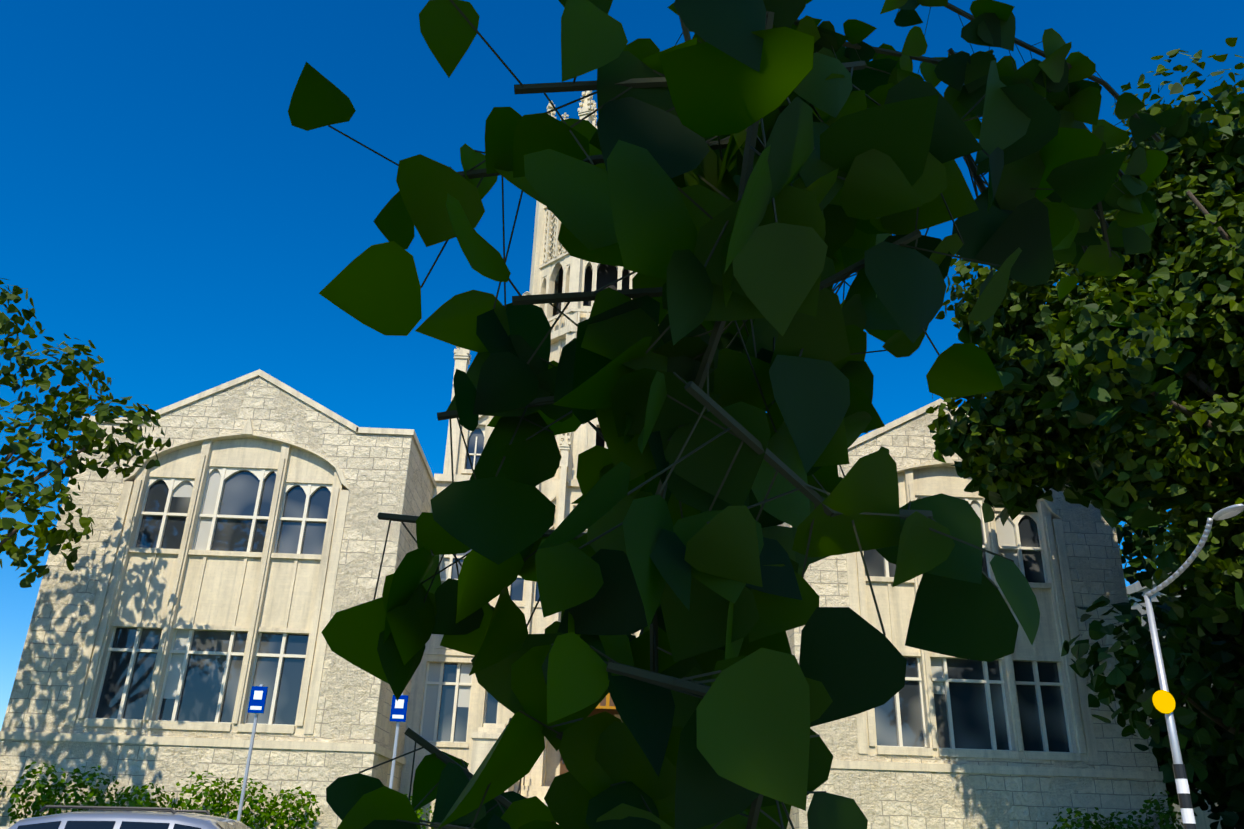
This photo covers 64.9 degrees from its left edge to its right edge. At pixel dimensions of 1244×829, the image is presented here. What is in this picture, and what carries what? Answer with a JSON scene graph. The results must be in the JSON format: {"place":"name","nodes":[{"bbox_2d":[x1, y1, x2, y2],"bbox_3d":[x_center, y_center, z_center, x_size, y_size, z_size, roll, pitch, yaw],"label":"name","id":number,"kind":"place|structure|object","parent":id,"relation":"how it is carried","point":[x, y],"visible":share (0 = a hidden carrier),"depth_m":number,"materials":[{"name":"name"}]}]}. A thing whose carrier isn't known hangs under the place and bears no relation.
{"place":"outdoors","nodes":[
{"label":"outdoors","id":0,"kind":"place"},
{"bbox_2d":[8,811,250,828],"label":"silver hatchback car","id":1,"kind":"object","parent":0,"point":[203,821],"depth_m":10.96,"materials":[{"name":"silver metal"}]},
{"bbox_2d":[39,805,210,814],"bbox_3d":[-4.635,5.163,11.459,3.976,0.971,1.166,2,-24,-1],"label":"roof rack","id":2,"kind":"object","parent":1,"relation":"attached to","point":[118,808],"visible":0.9,"depth_m":11.10,"materials":[{"name":"silver metal"}]},
{"bbox_2d":[247,686,267,712],"bbox_3d":[-5.157,4.039,13.851,0.220,0.360,0.040,2,-24,-1],"label":"sign","id":3,"kind":"object","parent":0,"point":[256,702],"visible":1,"depth_m":13.83,"materials":[{"name":"blue metal"}]},
{"bbox_2d":[250,691,262,709],"bbox_3d":[-5.157,4.040,13.827,0.160,0.260,0.004,2,-24,-1],"label":"sign symbol","id":4,"kind":"object","parent":3,"relation":"on","point":[258,695],"visible":1,"depth_m":13.84,"materials":[{"name":"white paint"}]},
{"bbox_2d":[390,695,408,721],"bbox_3d":[-3.160,4.169,13.874,0.220,0.360,0.040,2,-24,-1],"label":"sign","id":5,"kind":"object","parent":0,"point":[398,711],"visible":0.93,"depth_m":13.85,"materials":[{"name":"blue metal"}]},
{"bbox_2d":[392,699,403,718],"bbox_3d":[-3.160,4.170,13.850,0.160,0.260,0.004,2,-24,-1],"label":"sign symbol","id":6,"kind":"object","parent":5,"relation":"attached to","point":[399,703],"visible":1,"depth_m":13.86,"materials":[{"name":"white paint"}]},
{"bbox_2d":[517,776,524,794],"bbox_3d":[0.322,1.605,35.330,8.169,25.630,9.569,2,-24,-1],"label":"building ironwork","id":7,"kind":"object","parent":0,"point":[519,790],"depth_m":27.72,"materials":[{"name":"black metal"}]},
{"bbox_2d":[0,376,1171,828],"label":"rough stone walls","id":8,"kind":"structure","parent":0,"point":[384,474],"depth_m":26.38,"materials":[{"name":"beige stone"}]},
{"bbox_2d":[92,426,1072,752],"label":"window frames","id":9,"kind":"structure","parent":8,"relation":"attached to","point":[308,490],"depth_m":27.44,"materials":[{"name":"beige wood"}]},
{"bbox_2d":[96,428,1069,763],"bbox_3d":[-0.886,5.413,31.095,26.440,12.000,5.960,2,-24,-1],"label":"window glass","id":10,"kind":"object","parent":9,"relation":"in","point":[204,678],"depth_m":27.13,"materials":[{"name":"glass"}]},
{"bbox_2d":[560,696,618,774],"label":"building doors","id":11,"kind":"structure","parent":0,"point":[613,712],"depth_m":31.75,"materials":[{"name":"brown wood"}]},
{"bbox_2d":[163,469,1018,740],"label":"window blinds","id":12,"kind":"object","parent":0,"point":[1005,535],"visible":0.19,"depth_m":28.87,"materials":[{"name":"beige fabric"}]},
{"bbox_2d":[556,264,629,446],"bbox_3d":[-0.708,-2.878,39.235,3.900,14.100,3.900,2,-24,-1],"label":"dark building interior","id":13,"kind":"object","parent":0,"point":[607,274],"depth_m":38.18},
{"bbox_2d":[595,693,615,708],"bbox_3d":[-1.040,8.941,31.293,2.660,0.880,0.060,2,-24,-1],"label":"door frame","id":14,"kind":"object","parent":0,"point":[607,706],"depth_m":31.13,"materials":[{"name":"wood"}]},
{"bbox_2d":[0,0,1243,730],"label":"sky","id":15,"kind":"structure","parent":0,"point":[163,207],"materials":[{"name":"blue"}]},
{"bbox_2d":[288,0,1183,828],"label":"poplar tree","id":16,"kind":"object","parent":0,"point":[730,590],"depth_m":0.68,"materials":[{"name":"green plant"}]},
{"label":"forecourt garden","id":17,"kind":"object","parent":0,"visible":0},
{"bbox_2d":[0,278,170,587],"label":"tree","id":18,"kind":"object","parent":17,"relation":"on","point":[87,439],"depth_m":23.55,"materials":[{"name":"green plant"}]},
{"bbox_2d":[0,91,1162,828],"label":"building trim","id":19,"kind":"structure","parent":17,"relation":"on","point":[186,587],"depth_m":27.77,"materials":[{"name":"beige stone"}]},
{"bbox_2d":[0,761,1182,828],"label":"shrubs","id":20,"kind":"object","parent":17,"relation":"on","point":[46,795],"visible":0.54,"depth_m":24.25,"materials":[{"name":"green plant"}]},
{"bbox_2d":[925,37,1243,609],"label":"tree","id":21,"kind":"object","parent":17,"relation":"on","point":[1124,295],"depth_m":19.98,"materials":[{"name":"green plant"}]},
{"bbox_2d":[1061,590,1243,828],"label":"tree","id":22,"kind":"object","parent":17,"relation":"on","point":[1216,653],"depth_m":23.61,"materials":[{"name":"green plant"}]},
{"bbox_2d":[1115,500,1243,819],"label":"tree","id":23,"kind":"object","parent":17,"relation":"on","point":[1137,563],"depth_m":31.92,"materials":[{"name":"green plant"}]},
{"bbox_2d":[1126,572,1235,828],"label":"neighbour building walls","id":24,"kind":"structure","parent":17,"relation":"on","point":[1203,820],"depth_m":39.91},
{"label":"terrain","id":25,"kind":"structure","parent":0,"visible":0},
{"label":"pavement kerbs","id":26,"kind":"structure","parent":25,"relation":"on","visible":0},
{"bbox_2d":[237,684,263,820],"bbox_3d":[-5.197,5.221,13.394,0.050,2.972,0.065,2,-24,-1],"label":"parking sign pole","id":27,"kind":"object","parent":26,"relation":"on","point":[247,767],"visible":0.87,"depth_m":13.54,"materials":[{"name":"grey metal"}]},
{"bbox_2d":[389,693,403,788],"bbox_3d":[-3.200,5.328,13.427,0.050,2.923,0.065,2,-24,-1],"label":"parking sign pole","id":28,"kind":"object","parent":26,"relation":"on","point":[394,755],"visible":0.35,"depth_m":13.67,"materials":[{"name":"grey metal"}]},
{"bbox_2d":[932,89,1243,636],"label":"foliage","id":29,"kind":"object","parent":26,"relation":"on","point":[1116,505],"visible":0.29,"depth_m":20.69,"materials":[{"name":"green plant"}]},
{"bbox_2d":[1144,504,1243,763],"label":"street lamp post","id":30,"kind":"object","parent":26,"relation":"on","point":[1174,741],"visible":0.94,"depth_m":14.53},
{"bbox_2d":[1152,690,1174,713],"bbox_3d":[8.074,4.280,14.571,0.340,0.340,0.012,2,-24,-1],"label":"yellow round sign","id":31,"kind":"object","parent":30,"relation":"attached to","point":[1163,701],"visible":1,"depth_m":14.56,"materials":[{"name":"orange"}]},
{"bbox_2d":[1172,764,1196,828],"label":"pole stripes","id":32,"kind":"object","parent":30,"relation":"attached to","point":[1179,771],"visible":0.94,"depth_m":14.08,"materials":[{"name":"black paint"}]},
{"bbox_2d":[1175,510,1240,823],"bbox_3d":[8.326,3.590,13.804,0.187,4.012,2.320,5,-24,-7],"label":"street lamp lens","id":33,"kind":"object","parent":30,"relation":"attached to","point":[1182,786],"visible":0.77,"depth_m":13.99,"materials":[{"name":"white paint"}]}
]}

